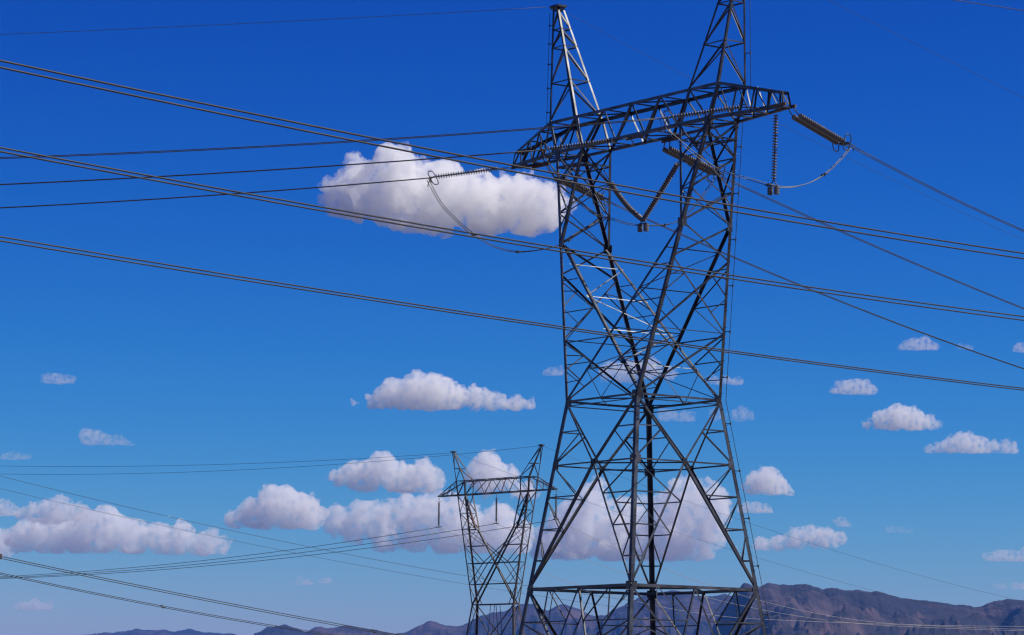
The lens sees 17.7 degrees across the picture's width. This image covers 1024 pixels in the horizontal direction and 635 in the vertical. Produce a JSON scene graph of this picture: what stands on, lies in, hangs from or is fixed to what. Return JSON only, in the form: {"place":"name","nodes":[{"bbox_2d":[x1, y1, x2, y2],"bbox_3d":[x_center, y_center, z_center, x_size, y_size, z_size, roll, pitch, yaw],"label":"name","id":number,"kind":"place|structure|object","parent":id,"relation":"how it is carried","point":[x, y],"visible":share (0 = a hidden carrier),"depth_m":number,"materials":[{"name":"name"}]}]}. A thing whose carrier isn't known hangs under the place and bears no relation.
{"place":"outdoors","nodes":[
{"label":"outdoors","id":0,"kind":"place"},
{"bbox_2d":[89,629,235,634],"bbox_3d":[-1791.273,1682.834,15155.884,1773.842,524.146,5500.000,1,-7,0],"label":"mountains","id":1,"kind":"structure","parent":0,"point":[160,632],"depth_m":15380.18,"materials":[{"name":"stone"}]},
{"bbox_2d":[0,572,333,634],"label":"conductor pair","id":2,"kind":"object","parent":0,"point":[162,605],"visible":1,"depth_m":240.48,"materials":[{"name":"metal"}]},
{"bbox_2d":[2,556,399,634],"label":"conductor pair","id":3,"kind":"object","parent":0,"point":[373,630],"visible":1,"depth_m":211.17,"materials":[{"name":"metal"}]},
{"bbox_2d":[0,488,825,630],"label":"shield wire","id":4,"kind":"object","parent":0,"point":[360,565],"visible":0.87,"depth_m":262.68,"materials":[{"name":"metal"}]},
{"bbox_2d":[1,476,862,622],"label":"shield wire","id":5,"kind":"object","parent":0,"point":[374,559],"visible":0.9,"depth_m":248.87,"materials":[{"name":"metal"}]},
{"bbox_2d":[254,590,731,634],"bbox_3d":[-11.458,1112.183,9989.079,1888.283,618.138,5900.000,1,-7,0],"label":"mountains","id":6,"kind":"structure","parent":0,"point":[431,628],"depth_m":10315.74,"materials":[{"name":"stone"}]},
{"bbox_2d":[0,60,1023,258],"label":"conductor pair","id":7,"kind":"object","parent":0,"point":[99,88],"visible":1,"depth_m":115.63,"materials":[{"name":"metal"}]},
{"bbox_2d":[0,147,1023,320],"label":"conductor pair","id":8,"kind":"object","parent":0,"point":[479,234],"visible":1,"depth_m":133.28,"materials":[{"name":"metal"}]},
{"bbox_2d":[0,236,1023,390],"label":"conductor pair","id":9,"kind":"object","parent":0,"point":[769,357],"visible":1,"depth_m":156.78,"materials":[{"name":"metal"}]},
{"bbox_2d":[0,0,1023,634],"label":"sky","id":10,"kind":"structure","parent":0,"point":[130,367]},
{"bbox_2d":[711,583,1023,634],"bbox_3d":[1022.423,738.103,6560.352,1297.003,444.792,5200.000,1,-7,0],"label":"mountains","id":11,"kind":"structure","parent":0,"point":[874,607],"depth_m":6741.94,"materials":[{"name":"stone"}]},
{"bbox_2d":[955,0,1023,10],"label":"shield wire","id":12,"kind":"object","parent":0,"point":[989,5],"visible":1,"depth_m":113.28,"materials":[{"name":"metal"}]},
{"label":"ground","id":13,"kind":"structure","parent":0,"visible":0},
{"bbox_2d":[437,444,557,634],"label":"lattice tower","id":14,"kind":"structure","parent":13,"relation":"on","point":[504,544],"depth_m":411.08,"materials":[{"name":"grey metal"}]},
{"bbox_2d":[32,453,444,466],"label":"shield wire","id":15,"kind":"object","parent":14,"relation":"attached to","point":[182,465],"visible":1,"depth_m":441.30,"materials":[{"name":"metal"}]},
{"bbox_2d":[39,446,533,474],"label":"shield wire","id":16,"kind":"object","parent":14,"relation":"attached to","point":[284,467],"visible":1,"depth_m":426.54,"materials":[{"name":"metal"}]},
{"bbox_2d":[436,501,441,526],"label":"hanging insulator","id":17,"kind":"object","parent":14,"relation":"hanging from","point":[438,514],"visible":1,"depth_m":419.66,"materials":[{"name":"ceramic"}]},
{"bbox_2d":[0,527,437,576],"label":"conductor","id":18,"kind":"object","parent":17,"relation":"hanging from","point":[222,558],"visible":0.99,"depth_m":435.63,"materials":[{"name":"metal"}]},
{"bbox_2d":[439,527,1023,626],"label":"conductor","id":19,"kind":"object","parent":17,"relation":"hanging from","point":[736,617],"visible":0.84,"depth_m":463.87,"materials":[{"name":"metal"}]},
{"bbox_2d":[493,493,498,523],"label":"hanging insulator","id":20,"kind":"object","parent":14,"relation":"hanging from","point":[496,498],"visible":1,"depth_m":412.11,"materials":[{"name":"ceramic"}]},
{"bbox_2d":[3,524,491,577],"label":"conductor","id":21,"kind":"object","parent":20,"relation":"hanging from","point":[252,558],"visible":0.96,"depth_m":429.75,"materials":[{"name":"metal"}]},
{"bbox_2d":[498,524,1016,630],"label":"conductor","id":22,"kind":"object","parent":20,"relation":"hanging from","point":[766,610],"visible":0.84,"depth_m":453.91,"materials":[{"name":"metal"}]},
{"bbox_2d":[553,494,557,519],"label":"hanging insulator","id":23,"kind":"object","parent":14,"relation":"hanging from","point":[555,507],"visible":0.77,"depth_m":404.50,"materials":[{"name":"ceramic"}]},
{"bbox_2d":[0,520,551,578],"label":"conductor","id":24,"kind":"object","parent":23,"relation":"hanging from","point":[279,558],"visible":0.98,"depth_m":424.81,"materials":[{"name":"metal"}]},
{"bbox_2d":[557,520,1023,629],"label":"conductor","id":25,"kind":"object","parent":23,"relation":"hanging from","point":[788,607],"visible":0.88,"depth_m":437.95,"materials":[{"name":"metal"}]},
{"bbox_2d":[456,453,1020,625],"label":"shield wire","id":26,"kind":"object","parent":14,"relation":"attached to","point":[740,552],"visible":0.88,"depth_m":457.80,"materials":[{"name":"metal"}]},
{"bbox_2d":[544,446,1020,600],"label":"shield wire","id":27,"kind":"object","parent":14,"relation":"attached to","point":[783,534],"visible":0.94,"depth_m":441.42,"materials":[{"name":"metal"}]},
{"bbox_2d":[511,0,795,634],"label":"lattice tower","id":28,"kind":"structure","parent":13,"relation":"on","point":[639,393],"depth_m":172.73,"materials":[{"name":"metal"}]},
{"bbox_2d":[0,7,542,34],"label":"shield wire","id":29,"kind":"object","parent":28,"relation":"attached to","point":[278,21],"visible":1,"depth_m":180.95,"materials":[{"name":"metal"}]},
{"bbox_2d":[427,166,514,186],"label":"strain insulator","id":30,"kind":"object","parent":28,"relation":"attached to","point":[461,173],"visible":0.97,"depth_m":183.77,"materials":[{"name":"ceramic"}]},
{"bbox_2d":[0,177,428,207],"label":"conductor pair","id":31,"kind":"object","parent":30,"relation":"attached to","point":[213,195],"visible":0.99,"depth_m":182.21,"materials":[{"name":"metal"}]},
{"bbox_2d":[546,165,608,205],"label":"strain insulator","id":32,"kind":"object","parent":28,"relation":"attached to","point":[579,189],"visible":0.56,"depth_m":185.24,"materials":[{"name":"ceramic"}]},
{"bbox_2d":[606,201,1023,368],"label":"conductor pair","id":33,"kind":"object","parent":32,"relation":"attached to","point":[824,294],"visible":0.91,"depth_m":201.55,"materials":[{"name":"metal"}]},
{"bbox_2d":[427,179,607,253],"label":"jumper loop","id":34,"kind":"object","parent":33,"relation":"hanging from","point":[518,251],"visible":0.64,"depth_m":184.48,"materials":[{"name":"metal"}]},
{"bbox_2d":[539,137,631,159],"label":"strain insulator","id":35,"kind":"object","parent":28,"relation":"attached to","point":[577,144],"visible":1,"depth_m":174.19,"materials":[{"name":"ceramic"}]},
{"bbox_2d":[0,149,540,184],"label":"conductor pair","id":36,"kind":"object","parent":35,"relation":"attached to","point":[268,169],"visible":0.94,"depth_m":172.42,"materials":[{"name":"metal"}]},
{"bbox_2d":[538,151,716,226],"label":"jumper loop","id":37,"kind":"object","parent":35,"relation":"hanging from","point":[603,216],"visible":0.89,"depth_m":174.39,"materials":[{"name":"metal"}]},
{"bbox_2d":[601,162,679,231],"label":"string insulator","id":38,"kind":"object","parent":28,"relation":"hanging from","point":[632,210],"visible":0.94,"depth_m":174.58,"materials":[{"name":"ceramic"}]},
{"bbox_2d":[662,139,724,181],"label":"strain insulator","id":39,"kind":"object","parent":28,"relation":"attached to","point":[674,153],"visible":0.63,"depth_m":175.89,"materials":[{"name":"ceramic"}]},
{"bbox_2d":[723,177,1022,308],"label":"conductor pair","id":40,"kind":"object","parent":39,"relation":"attached to","point":[874,245],"visible":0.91,"depth_m":187.85,"materials":[{"name":"metal"}]},
{"bbox_2d":[663,105,761,127],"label":"strain insulator","id":41,"kind":"object","parent":28,"relation":"attached to","point":[702,112],"visible":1,"depth_m":166.39,"materials":[{"name":"ceramic"}]},
{"bbox_2d":[0,117,666,158],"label":"conductor pair","id":42,"kind":"object","parent":41,"relation":"attached to","point":[338,141],"visible":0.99,"depth_m":164.37,"materials":[{"name":"metal"}]},
{"bbox_2d":[767,114,778,194],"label":"hanging insulator","id":43,"kind":"object","parent":28,"relation":"hanging from","point":[770,190],"visible":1,"depth_m":166.43,"materials":[{"name":"ceramic"}]},
{"bbox_2d":[660,118,850,187],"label":"jumper loop","id":44,"kind":"object","parent":43,"relation":"hanging from","point":[769,184],"visible":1,"depth_m":166.35,"materials":[{"name":"metal"}]},
{"bbox_2d":[566,12,1022,239],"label":"shield wire","id":45,"kind":"object","parent":28,"relation":"attached to","point":[794,131],"visible":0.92,"depth_m":198.18,"materials":[{"name":"metal"}]},
{"bbox_2d":[788,108,854,151],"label":"strain insulator","id":46,"kind":"object","parent":28,"relation":"attached to","point":[818,129],"visible":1,"depth_m":167.79,"materials":[{"name":"ceramic"}]},
{"bbox_2d":[850,146,1023,231],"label":"conductor pair","id":47,"kind":"object","parent":46,"relation":"attached to","point":[936,189],"visible":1,"depth_m":174.89,"materials":[{"name":"metal"}]},
{"bbox_2d":[829,0,1022,97],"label":"shield wire","id":48,"kind":"object","parent":28,"relation":"attached to","point":[889,30],"visible":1,"depth_m":181.71,"materials":[{"name":"metal"}]}
]}

